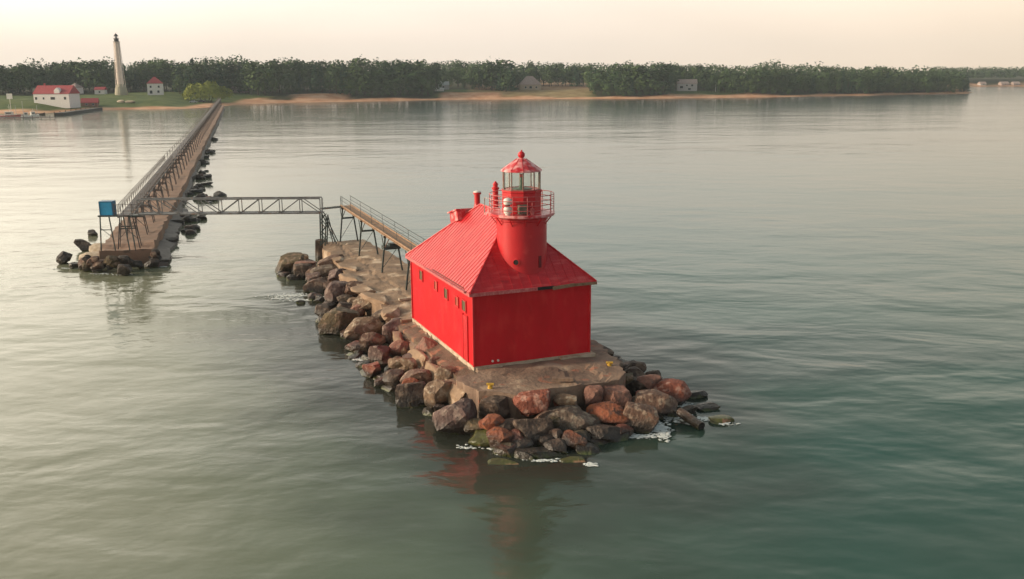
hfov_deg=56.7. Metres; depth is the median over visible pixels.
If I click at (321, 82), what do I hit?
conifer
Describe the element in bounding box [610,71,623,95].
tree
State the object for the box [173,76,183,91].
tree
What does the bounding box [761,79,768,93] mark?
tree
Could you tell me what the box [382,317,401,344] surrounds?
boulder
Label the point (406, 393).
boulder
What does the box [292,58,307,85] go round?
tree
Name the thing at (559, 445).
boulder
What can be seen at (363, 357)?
rock
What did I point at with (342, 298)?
rock
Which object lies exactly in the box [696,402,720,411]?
boulder
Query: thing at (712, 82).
tree
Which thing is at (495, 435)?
rock
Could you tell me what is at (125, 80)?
tree
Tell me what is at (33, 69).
tree
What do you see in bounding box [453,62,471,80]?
tree
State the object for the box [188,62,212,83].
tree
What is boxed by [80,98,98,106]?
shed
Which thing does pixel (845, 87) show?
conifer
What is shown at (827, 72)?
tree
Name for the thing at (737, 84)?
tree
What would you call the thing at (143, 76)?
tree
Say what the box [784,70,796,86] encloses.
tree
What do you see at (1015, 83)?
house
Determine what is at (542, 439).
rock
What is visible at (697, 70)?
tree
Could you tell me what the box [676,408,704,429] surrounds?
log
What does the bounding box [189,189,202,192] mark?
boulder
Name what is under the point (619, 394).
boulder
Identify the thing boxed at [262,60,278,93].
tree
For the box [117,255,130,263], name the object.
rock
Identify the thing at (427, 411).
rock
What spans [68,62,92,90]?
tree
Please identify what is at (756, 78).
tree
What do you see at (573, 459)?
boulder
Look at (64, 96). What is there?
boathouse
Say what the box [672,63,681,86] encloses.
tree
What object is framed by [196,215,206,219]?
rock
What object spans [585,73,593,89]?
tree
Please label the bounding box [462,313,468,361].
narrow door
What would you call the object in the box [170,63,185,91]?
conifer
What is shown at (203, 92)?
bush
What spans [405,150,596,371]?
lighthouse
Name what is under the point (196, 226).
rock
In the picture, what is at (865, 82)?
tree
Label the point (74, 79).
tree
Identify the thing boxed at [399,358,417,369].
boulder
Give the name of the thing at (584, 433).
rock
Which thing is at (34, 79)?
tree
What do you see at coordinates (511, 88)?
conifer
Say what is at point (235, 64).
tree
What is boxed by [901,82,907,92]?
tree
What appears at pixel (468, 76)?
tree
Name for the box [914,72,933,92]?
tree
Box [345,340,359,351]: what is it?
boulder
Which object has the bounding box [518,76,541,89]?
house
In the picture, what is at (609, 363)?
bollard
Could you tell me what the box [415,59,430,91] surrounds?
tree
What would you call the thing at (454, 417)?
boulder
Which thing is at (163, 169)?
catwalk
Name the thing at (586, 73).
tree
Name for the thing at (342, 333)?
rock
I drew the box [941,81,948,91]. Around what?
tree
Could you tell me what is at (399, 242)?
catwalk
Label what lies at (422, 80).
tree
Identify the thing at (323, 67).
tree
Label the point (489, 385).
bollard
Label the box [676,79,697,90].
house
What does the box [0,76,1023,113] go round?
terrain
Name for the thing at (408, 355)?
rock
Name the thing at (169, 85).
tree
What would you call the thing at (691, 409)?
boulder
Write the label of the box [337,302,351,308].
boulder
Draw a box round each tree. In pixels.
[0,65,10,93]
[0,75,11,93]
[3,73,17,93]
[9,66,24,93]
[14,71,30,93]
[15,63,31,93]
[18,66,33,91]
[19,68,37,92]
[26,63,37,87]
[31,73,39,87]
[35,68,49,85]
[43,65,59,83]
[44,67,58,84]
[49,62,65,84]
[52,71,66,84]
[54,62,70,82]
[60,64,77,81]
[63,71,77,84]
[64,70,83,85]
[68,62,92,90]
[73,63,97,92]
[77,60,107,92]
[93,71,112,87]
[96,59,112,91]
[102,75,114,89]
[104,69,114,91]
[109,68,116,88]
[109,68,132,87]
[126,74,136,91]
[129,66,139,90]
[132,65,153,90]
[134,63,147,89]
[141,70,156,85]
[146,61,157,81]
[149,72,165,84]
[150,58,167,83]
[154,62,174,90]
[160,59,171,89]
[166,65,174,91]
[172,62,192,80]
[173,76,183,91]
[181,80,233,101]
[183,66,204,83]
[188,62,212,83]
[196,65,211,76]
[207,64,223,80]
[217,61,230,91]
[223,75,232,92]
[224,62,236,85]
[227,59,240,79]
[235,60,256,93]
[237,74,247,93]
[241,71,255,94]
[245,60,269,94]
[254,68,274,95]
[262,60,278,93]
[262,68,279,94]
[268,59,282,92]
[273,65,290,93]
[277,63,294,90]
[280,59,301,90]
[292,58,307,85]
[296,62,312,89]
[304,61,318,84]
[316,61,327,88]
[322,65,334,91]
[327,59,346,86]
[333,65,347,81]
[347,57,371,92]
[368,60,382,87]
[373,61,396,73]
[381,59,407,93]
[385,61,397,93]
[392,62,417,72]
[398,63,420,94]
[401,62,417,91]
[413,62,431,94]
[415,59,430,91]
[426,65,442,88]
[431,61,444,87]
[432,65,441,92]
[447,71,453,84]
[450,59,462,86]
[451,64,463,86]
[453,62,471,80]
[461,65,479,84]
[464,68,479,85]
[471,61,485,89]
[478,62,502,90]
[483,74,489,89]
[493,59,515,86]
[500,70,511,88]
[510,67,526,87]
[523,62,538,76]
[525,67,538,79]
[537,66,549,85]
[542,65,556,86]
[552,62,563,85]
[552,67,559,83]
[558,73,565,85]
[563,66,577,82]
[564,66,576,85]
[577,68,584,83]
[581,65,593,83]
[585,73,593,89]
[587,72,604,93]
[595,72,608,93]
[601,75,614,91]
[608,63,626,89]
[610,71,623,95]
[618,74,631,92]
[623,64,642,92]
[625,62,634,88]
[629,64,645,94]
[638,67,655,91]
[642,71,660,94]
[650,67,663,94]
[657,62,671,93]
[663,64,679,90]
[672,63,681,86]
[677,65,694,78]
[681,70,690,78]
[690,65,705,88]
[697,71,709,86]
[706,75,717,91]
[716,69,732,91]
[716,79,723,90]
[728,73,737,92]
[735,78,742,90]
[739,74,749,92]
[745,71,756,87]
[746,79,754,90]
[752,68,769,92]
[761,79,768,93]
[770,72,781,93]
[771,68,786,85]
[777,67,789,91]
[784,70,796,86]
[801,76,812,93]
[812,66,831,90]
[814,76,822,90]
[825,67,834,91]
[827,80,835,93]
[832,72,842,91]
[835,76,843,93]
[849,73,865,93]
[859,73,871,93]
[861,70,871,81]
[875,67,890,91]
[875,78,883,93]
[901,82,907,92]
[907,74,920,89]
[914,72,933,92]
[936,72,944,90]
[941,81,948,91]
[963,77,969,91]
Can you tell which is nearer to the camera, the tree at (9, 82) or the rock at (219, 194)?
the rock at (219, 194)
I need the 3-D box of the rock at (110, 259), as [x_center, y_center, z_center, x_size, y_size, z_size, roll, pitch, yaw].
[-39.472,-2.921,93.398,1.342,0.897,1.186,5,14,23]
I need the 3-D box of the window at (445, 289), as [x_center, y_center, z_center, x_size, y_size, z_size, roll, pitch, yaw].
[-4.104,0.264,59.207,0.090,0.760,0.740,-6,14,-22]
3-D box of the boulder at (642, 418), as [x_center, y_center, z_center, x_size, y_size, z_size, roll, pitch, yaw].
[6.904,7.052,51.547,1.964,1.828,1.809,0,13,0]
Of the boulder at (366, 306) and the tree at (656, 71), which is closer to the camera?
the boulder at (366, 306)
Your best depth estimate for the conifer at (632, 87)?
698.21 m
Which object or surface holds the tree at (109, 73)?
on the terrain
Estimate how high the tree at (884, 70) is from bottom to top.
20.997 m
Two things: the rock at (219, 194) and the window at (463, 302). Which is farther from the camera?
the rock at (219, 194)
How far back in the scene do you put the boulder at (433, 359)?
58.52 m
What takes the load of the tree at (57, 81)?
on the terrain
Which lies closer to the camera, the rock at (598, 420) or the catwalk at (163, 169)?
the rock at (598, 420)
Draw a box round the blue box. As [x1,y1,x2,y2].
[98,200,116,214]
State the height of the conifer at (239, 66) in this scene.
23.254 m
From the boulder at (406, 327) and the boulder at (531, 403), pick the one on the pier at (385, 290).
the boulder at (406, 327)
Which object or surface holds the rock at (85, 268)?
in the water
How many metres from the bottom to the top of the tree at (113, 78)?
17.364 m
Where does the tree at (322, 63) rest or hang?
on the terrain
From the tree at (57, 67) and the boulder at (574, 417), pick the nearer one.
the boulder at (574, 417)
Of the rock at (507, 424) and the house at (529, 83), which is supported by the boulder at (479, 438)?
the rock at (507, 424)
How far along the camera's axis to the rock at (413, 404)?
55.05 m
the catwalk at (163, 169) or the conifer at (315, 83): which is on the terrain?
the conifer at (315, 83)
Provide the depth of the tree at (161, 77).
692.55 m
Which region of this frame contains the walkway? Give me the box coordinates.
[321,197,342,209]
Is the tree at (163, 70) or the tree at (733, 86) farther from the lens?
the tree at (733, 86)
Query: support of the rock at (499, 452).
in the water
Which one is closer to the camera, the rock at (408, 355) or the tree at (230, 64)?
the rock at (408, 355)
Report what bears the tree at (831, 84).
on the terrain
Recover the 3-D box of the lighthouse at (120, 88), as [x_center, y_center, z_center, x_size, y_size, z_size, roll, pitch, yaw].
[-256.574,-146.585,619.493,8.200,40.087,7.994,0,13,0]
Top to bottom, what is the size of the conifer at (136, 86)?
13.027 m
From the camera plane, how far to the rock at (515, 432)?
49.19 m
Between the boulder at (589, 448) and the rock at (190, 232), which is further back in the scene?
the rock at (190, 232)
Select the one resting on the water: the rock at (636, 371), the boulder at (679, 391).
the boulder at (679, 391)
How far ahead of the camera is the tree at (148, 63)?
698.77 m
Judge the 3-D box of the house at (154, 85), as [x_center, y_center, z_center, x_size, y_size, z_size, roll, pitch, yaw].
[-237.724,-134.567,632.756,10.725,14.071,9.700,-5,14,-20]
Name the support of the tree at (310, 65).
on the terrain
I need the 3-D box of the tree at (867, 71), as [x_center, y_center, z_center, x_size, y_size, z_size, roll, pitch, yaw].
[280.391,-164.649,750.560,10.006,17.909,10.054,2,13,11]
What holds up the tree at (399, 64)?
on the terrain
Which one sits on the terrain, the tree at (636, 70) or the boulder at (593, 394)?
the tree at (636, 70)
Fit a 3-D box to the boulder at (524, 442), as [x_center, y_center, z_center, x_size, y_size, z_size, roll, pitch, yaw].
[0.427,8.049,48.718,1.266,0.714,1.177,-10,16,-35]
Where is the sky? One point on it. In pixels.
(907, 34)
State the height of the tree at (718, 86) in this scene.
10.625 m
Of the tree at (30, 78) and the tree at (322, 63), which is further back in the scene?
the tree at (322, 63)
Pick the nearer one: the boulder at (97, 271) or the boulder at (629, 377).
the boulder at (629, 377)
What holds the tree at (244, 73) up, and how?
on the terrain
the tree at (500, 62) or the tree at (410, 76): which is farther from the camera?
the tree at (500, 62)
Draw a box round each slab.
[398,297,410,300]
[552,377,572,381]
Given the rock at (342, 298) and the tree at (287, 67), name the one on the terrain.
the tree at (287, 67)
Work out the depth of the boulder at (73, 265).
95.39 m
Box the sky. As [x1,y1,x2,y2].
[0,0,1023,73]
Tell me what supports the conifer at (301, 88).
on the terrain
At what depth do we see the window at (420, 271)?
63.92 m
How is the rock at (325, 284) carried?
on the pier at (385, 290)
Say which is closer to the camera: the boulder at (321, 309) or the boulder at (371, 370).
the boulder at (371, 370)
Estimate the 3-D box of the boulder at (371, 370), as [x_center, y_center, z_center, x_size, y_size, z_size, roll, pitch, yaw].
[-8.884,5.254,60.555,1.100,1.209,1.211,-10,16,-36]
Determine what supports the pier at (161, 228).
in the water
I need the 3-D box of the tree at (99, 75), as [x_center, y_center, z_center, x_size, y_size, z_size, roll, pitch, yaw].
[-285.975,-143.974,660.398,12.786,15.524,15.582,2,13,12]
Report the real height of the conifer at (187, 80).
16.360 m
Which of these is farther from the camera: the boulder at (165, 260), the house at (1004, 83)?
the house at (1004, 83)
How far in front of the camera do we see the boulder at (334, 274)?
83.92 m
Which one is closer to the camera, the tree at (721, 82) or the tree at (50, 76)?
the tree at (50, 76)
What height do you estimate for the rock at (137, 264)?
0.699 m
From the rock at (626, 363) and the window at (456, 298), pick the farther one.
the rock at (626, 363)
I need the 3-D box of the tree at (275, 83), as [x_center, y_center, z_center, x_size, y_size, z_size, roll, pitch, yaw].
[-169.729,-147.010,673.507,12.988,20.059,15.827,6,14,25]
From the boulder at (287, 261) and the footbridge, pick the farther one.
the footbridge
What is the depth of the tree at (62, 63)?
683.21 m
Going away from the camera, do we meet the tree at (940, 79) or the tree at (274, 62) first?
the tree at (274, 62)
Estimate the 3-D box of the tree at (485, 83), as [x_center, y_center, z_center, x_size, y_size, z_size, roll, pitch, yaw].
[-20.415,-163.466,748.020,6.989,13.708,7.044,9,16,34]
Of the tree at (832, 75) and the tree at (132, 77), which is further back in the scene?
the tree at (832, 75)
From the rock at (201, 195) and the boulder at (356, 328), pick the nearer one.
the boulder at (356, 328)
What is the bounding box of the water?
[0,86,1023,578]
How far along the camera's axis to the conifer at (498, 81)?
734.42 m
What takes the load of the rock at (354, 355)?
in the water
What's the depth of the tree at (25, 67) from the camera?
658.09 m
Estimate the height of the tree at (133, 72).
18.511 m
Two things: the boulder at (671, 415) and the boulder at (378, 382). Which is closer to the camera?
the boulder at (671, 415)
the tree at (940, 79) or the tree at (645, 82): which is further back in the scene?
the tree at (940, 79)
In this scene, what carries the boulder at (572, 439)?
in the water
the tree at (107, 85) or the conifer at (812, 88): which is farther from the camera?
the conifer at (812, 88)
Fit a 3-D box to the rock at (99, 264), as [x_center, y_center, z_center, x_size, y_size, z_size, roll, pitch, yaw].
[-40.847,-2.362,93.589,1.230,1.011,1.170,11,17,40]
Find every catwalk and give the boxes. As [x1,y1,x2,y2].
[116,97,221,248]
[340,196,425,289]
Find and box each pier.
[79,105,224,266]
[322,239,625,418]
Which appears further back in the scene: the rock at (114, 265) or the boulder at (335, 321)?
the rock at (114, 265)
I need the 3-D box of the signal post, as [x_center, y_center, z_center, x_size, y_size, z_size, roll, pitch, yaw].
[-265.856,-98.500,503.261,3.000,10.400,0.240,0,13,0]
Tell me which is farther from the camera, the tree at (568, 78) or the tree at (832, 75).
the tree at (568, 78)
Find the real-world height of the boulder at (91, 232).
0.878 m
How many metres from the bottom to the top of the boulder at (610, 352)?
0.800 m
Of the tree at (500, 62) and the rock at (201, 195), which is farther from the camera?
the tree at (500, 62)
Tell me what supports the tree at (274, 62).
on the terrain
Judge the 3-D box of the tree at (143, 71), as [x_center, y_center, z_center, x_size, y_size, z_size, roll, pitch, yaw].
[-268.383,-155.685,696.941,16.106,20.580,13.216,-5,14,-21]
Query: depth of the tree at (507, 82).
724.22 m
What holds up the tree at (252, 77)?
on the terrain
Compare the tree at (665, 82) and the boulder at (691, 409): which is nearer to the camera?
the boulder at (691, 409)
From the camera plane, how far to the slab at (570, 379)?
53.25 m
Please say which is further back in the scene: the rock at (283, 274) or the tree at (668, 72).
the tree at (668, 72)
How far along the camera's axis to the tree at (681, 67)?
760.15 m
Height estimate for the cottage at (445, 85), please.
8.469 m
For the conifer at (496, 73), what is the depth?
750.20 m
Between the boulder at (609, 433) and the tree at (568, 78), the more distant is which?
the tree at (568, 78)
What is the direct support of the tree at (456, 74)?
on the terrain
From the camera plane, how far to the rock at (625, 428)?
50.29 m
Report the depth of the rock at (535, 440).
49.12 m
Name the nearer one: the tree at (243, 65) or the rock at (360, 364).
the rock at (360, 364)
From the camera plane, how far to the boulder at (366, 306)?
74.05 m
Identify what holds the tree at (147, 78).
on the terrain
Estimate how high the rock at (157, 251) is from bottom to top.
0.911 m
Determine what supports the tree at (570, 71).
on the terrain
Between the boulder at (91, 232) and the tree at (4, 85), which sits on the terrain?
the tree at (4, 85)
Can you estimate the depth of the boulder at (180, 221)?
121.91 m
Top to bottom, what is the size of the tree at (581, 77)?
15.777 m
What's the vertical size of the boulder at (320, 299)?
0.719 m
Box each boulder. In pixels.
[56,251,72,263]
[69,262,78,268]
[74,239,91,251]
[87,229,97,235]
[92,269,102,273]
[117,264,131,274]
[159,258,170,263]
[166,237,178,242]
[171,220,183,225]
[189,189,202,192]
[200,182,212,184]
[275,252,303,272]
[293,263,311,278]
[294,261,316,265]
[303,279,326,292]
[306,272,320,279]
[310,264,336,276]
[313,296,324,302]
[314,303,330,316]
[317,254,343,265]
[318,306,359,334]
[324,281,347,304]
[328,268,345,280]
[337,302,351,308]
[343,317,382,340]
[344,281,362,296]
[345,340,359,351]
[352,296,371,311]
[359,332,385,352]
[362,361,380,377]
[368,345,390,362]
[371,309,384,322]
[374,376,384,386]
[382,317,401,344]
[382,369,404,386]
[387,357,402,368]
[389,340,409,357]
[395,381,425,407]
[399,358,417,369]
[400,326,411,334]
[400,369,432,383]
[402,377,418,383]
[415,337,437,353]
[423,379,451,407]
[429,356,439,364]
[432,398,476,434]
[434,365,455,379]
[464,418,482,434]
[468,429,489,446]
[478,395,510,418]
[488,458,517,464]
[512,389,550,415]
[512,417,553,440]
[513,437,532,448]
[521,446,562,458]
[542,438,566,453]
[546,405,595,432]
[552,393,576,404]
[559,456,585,462]
[561,430,586,449]
[575,442,599,454]
[584,385,603,405]
[585,424,628,442]
[586,401,628,423]
[602,384,631,407]
[603,345,613,355]
[623,401,658,433]
[625,361,646,371]
[625,372,633,384]
[634,389,677,412]
[636,374,661,388]
[646,370,660,375]
[652,378,691,405]
[667,412,677,416]
[682,405,697,413]
[690,390,707,398]
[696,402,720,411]
[708,415,734,423]
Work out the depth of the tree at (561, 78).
785.13 m
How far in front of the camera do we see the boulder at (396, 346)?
63.12 m
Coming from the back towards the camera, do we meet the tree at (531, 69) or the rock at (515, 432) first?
the tree at (531, 69)
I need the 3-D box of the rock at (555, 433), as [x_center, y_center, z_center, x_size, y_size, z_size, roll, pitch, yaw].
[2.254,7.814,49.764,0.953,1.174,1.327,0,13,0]
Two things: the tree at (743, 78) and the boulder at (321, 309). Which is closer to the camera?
the boulder at (321, 309)
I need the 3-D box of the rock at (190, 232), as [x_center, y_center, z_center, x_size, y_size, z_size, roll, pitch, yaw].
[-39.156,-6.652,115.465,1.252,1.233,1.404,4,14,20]
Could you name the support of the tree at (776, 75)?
on the terrain
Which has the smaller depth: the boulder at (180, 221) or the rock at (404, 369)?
the rock at (404, 369)
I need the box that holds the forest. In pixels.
[0,54,1023,85]
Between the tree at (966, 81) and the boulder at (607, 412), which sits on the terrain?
the tree at (966, 81)
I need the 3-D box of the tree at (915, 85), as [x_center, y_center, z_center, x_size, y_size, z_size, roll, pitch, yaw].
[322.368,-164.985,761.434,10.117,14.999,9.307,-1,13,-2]
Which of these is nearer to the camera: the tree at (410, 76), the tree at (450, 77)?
the tree at (410, 76)
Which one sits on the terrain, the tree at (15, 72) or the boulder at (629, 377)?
the tree at (15, 72)
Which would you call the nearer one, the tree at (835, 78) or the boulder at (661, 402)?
the boulder at (661, 402)
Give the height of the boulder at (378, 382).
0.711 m
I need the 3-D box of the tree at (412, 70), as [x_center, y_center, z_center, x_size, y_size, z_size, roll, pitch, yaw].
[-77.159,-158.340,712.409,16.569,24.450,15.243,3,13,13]
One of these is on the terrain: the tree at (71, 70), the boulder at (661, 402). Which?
the tree at (71, 70)
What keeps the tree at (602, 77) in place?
on the terrain
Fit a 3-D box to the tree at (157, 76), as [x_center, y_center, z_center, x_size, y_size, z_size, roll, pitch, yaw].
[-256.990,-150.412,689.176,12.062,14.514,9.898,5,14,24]
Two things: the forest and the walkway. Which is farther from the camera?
the forest
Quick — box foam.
[64,266,740,466]
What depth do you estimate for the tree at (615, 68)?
706.55 m
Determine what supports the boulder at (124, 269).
on the water
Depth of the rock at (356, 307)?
73.83 m
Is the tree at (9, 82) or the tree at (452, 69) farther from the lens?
the tree at (452, 69)
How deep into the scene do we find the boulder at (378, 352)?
62.39 m
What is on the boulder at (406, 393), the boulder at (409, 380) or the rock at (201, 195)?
the boulder at (409, 380)
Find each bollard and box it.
[486,383,493,388]
[606,361,612,365]
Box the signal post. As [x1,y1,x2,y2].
[6,94,12,111]
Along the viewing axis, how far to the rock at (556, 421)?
50.32 m
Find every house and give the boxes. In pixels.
[146,77,163,94]
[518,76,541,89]
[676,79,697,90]
[998,81,1009,84]
[1010,81,1020,84]
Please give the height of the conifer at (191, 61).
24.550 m
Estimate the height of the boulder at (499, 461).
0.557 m
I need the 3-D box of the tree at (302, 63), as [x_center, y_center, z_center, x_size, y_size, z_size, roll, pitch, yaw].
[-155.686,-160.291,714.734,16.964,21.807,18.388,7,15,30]
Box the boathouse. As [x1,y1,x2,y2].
[32,83,80,107]
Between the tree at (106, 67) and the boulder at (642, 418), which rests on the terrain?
the tree at (106, 67)
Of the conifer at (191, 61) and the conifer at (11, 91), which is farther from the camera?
the conifer at (191, 61)
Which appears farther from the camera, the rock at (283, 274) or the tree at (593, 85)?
the tree at (593, 85)
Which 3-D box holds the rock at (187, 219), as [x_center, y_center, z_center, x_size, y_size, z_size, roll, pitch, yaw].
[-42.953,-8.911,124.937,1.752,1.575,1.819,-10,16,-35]
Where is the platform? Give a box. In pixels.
[98,204,142,250]
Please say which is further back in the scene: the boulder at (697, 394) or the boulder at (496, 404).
the boulder at (697, 394)
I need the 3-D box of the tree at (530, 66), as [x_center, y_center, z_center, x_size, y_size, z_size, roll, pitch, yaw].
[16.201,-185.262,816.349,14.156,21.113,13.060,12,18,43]
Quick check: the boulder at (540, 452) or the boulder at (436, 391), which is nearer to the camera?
the boulder at (540, 452)
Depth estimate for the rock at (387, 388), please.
57.91 m
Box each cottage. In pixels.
[72,83,83,93]
[438,81,448,89]
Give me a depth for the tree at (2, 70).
614.12 m
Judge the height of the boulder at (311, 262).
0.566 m
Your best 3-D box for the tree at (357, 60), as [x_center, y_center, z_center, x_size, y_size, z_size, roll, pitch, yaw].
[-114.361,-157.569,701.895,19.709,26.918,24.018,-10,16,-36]
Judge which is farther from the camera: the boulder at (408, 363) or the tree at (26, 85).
the tree at (26, 85)
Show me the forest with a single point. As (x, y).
(1009, 72)
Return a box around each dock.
[0,116,51,118]
[54,107,102,115]
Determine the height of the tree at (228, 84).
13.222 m
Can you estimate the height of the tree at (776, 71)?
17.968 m
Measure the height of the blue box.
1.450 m
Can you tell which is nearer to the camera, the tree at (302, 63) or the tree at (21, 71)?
the tree at (21, 71)
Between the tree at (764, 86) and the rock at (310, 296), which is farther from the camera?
the tree at (764, 86)
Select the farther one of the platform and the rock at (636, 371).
the platform
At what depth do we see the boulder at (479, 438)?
49.46 m
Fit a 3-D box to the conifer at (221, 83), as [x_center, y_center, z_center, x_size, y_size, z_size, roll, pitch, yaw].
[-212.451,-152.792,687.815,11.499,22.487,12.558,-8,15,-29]
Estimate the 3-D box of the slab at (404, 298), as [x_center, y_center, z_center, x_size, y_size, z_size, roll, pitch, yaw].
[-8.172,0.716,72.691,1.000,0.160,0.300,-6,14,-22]
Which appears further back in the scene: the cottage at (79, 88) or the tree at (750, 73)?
the tree at (750, 73)
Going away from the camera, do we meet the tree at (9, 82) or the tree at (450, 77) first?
the tree at (9, 82)
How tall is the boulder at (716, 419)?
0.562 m
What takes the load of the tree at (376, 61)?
on the terrain
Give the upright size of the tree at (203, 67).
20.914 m
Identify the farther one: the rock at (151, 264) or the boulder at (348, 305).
the rock at (151, 264)
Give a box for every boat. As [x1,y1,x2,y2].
[0,104,20,116]
[28,109,38,116]
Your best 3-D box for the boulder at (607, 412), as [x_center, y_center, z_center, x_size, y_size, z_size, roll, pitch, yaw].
[5.203,6.786,51.560,2.453,0.984,1.580,11,17,41]
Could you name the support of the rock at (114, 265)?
on the rock
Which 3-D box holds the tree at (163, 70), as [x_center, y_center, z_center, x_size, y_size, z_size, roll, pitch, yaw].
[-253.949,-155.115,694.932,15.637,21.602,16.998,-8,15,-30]
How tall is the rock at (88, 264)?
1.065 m
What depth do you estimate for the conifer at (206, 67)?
690.79 m
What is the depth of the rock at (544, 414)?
50.60 m
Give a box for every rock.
[82,261,91,271]
[86,258,91,267]
[90,256,98,261]
[90,260,104,268]
[103,256,118,263]
[107,262,117,267]
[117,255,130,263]
[131,260,142,267]
[144,260,157,267]
[150,252,156,256]
[151,249,159,255]
[180,215,191,222]
[184,225,196,231]
[185,229,196,234]
[191,224,200,229]
[195,176,202,179]
[195,193,205,196]
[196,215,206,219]
[213,191,226,196]
[276,272,292,277]
[286,274,300,280]
[307,292,317,300]
[322,301,336,308]
[323,281,331,288]
[336,294,353,301]
[340,328,345,338]
[347,297,355,302]
[348,353,360,358]
[350,304,364,316]
[353,349,363,353]
[355,360,369,367]
[360,355,368,359]
[360,369,366,376]
[378,360,387,369]
[381,385,395,391]
[398,363,419,372]
[402,353,411,357]
[409,399,424,407]
[422,407,434,415]
[433,403,444,410]
[482,413,504,430]
[486,426,513,447]
[493,442,514,456]
[495,441,516,457]
[499,418,514,429]
[510,428,522,436]
[512,435,523,440]
[513,448,534,459]
[533,435,539,445]
[534,410,551,418]
[538,434,553,446]
[548,428,562,438]
[550,416,559,427]
[574,430,591,442]
[590,414,600,423]
[591,438,608,444]
[616,423,633,436]
[623,361,629,369]
[623,366,645,376]
[625,377,646,394]
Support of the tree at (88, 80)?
on the terrain
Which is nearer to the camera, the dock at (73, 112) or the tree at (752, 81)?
the dock at (73, 112)
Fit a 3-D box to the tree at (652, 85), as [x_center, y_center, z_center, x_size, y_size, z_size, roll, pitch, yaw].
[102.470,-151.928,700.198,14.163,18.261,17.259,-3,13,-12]
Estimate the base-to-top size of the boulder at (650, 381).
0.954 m
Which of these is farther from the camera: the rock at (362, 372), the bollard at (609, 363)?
the rock at (362, 372)
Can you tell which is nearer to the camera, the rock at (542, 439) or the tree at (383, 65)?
the rock at (542, 439)
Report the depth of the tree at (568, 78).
790.58 m
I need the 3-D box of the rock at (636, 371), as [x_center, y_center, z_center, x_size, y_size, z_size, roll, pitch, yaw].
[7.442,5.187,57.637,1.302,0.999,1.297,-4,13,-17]
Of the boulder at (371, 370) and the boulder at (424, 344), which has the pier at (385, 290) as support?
the boulder at (424, 344)
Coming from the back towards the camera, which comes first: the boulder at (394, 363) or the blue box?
the blue box
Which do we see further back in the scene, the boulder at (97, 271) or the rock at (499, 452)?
the boulder at (97, 271)
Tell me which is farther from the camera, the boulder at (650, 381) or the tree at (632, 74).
the tree at (632, 74)
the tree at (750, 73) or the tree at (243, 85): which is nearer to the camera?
the tree at (243, 85)
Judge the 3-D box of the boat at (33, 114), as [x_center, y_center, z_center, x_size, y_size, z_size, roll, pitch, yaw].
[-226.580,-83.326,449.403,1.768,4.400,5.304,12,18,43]
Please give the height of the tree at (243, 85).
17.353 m
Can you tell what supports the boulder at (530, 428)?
on the water
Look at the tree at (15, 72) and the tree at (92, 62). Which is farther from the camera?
the tree at (92, 62)
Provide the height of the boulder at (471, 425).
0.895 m
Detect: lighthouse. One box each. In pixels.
[113,33,127,94]
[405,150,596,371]
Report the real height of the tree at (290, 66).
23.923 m
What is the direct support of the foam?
on the water
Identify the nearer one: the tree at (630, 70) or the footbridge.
the footbridge
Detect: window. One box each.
[419,269,422,281]
[434,279,437,291]
[443,287,448,300]
[454,295,458,307]
[461,298,466,313]
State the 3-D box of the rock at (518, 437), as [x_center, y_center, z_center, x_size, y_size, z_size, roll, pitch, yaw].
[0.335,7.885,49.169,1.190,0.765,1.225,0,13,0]
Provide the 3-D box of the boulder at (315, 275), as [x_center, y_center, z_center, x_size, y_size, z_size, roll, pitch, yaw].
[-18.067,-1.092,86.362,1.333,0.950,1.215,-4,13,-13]
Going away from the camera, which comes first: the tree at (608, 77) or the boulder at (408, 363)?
the boulder at (408, 363)
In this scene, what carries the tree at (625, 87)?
on the terrain
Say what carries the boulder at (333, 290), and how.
in the water
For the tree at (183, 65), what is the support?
on the terrain
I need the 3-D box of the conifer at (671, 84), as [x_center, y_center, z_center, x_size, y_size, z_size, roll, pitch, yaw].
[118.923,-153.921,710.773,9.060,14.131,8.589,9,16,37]
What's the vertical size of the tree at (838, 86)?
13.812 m
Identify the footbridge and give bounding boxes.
[136,196,338,260]
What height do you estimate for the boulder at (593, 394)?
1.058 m
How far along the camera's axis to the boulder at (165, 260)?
96.73 m
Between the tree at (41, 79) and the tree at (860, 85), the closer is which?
the tree at (41, 79)
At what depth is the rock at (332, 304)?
77.86 m
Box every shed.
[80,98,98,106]
[94,87,107,93]
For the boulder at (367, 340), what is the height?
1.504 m
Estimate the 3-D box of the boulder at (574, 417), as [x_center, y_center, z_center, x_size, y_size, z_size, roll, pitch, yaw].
[3.076,7.028,51.073,2.982,1.361,1.994,5,14,23]
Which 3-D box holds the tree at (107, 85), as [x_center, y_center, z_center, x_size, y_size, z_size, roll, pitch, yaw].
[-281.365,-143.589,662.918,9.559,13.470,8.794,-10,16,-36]
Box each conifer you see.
[9,70,23,93]
[131,74,140,91]
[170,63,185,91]
[182,71,190,92]
[184,59,197,86]
[204,60,210,77]
[214,63,224,86]
[234,62,249,91]
[297,74,304,91]
[308,65,320,91]
[315,65,327,91]
[335,63,351,93]
[490,59,504,88]
[495,72,503,90]
[502,63,518,89]
[506,74,515,90]
[570,66,581,85]
[627,78,634,94]
[666,74,676,92]
[809,76,816,92]
[838,67,847,89]
[842,78,848,92]
[848,74,855,92]
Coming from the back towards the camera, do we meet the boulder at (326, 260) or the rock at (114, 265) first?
the rock at (114, 265)
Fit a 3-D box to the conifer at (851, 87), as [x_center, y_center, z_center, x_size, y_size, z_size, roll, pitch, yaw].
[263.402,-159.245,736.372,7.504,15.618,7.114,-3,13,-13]
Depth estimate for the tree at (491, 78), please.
742.51 m

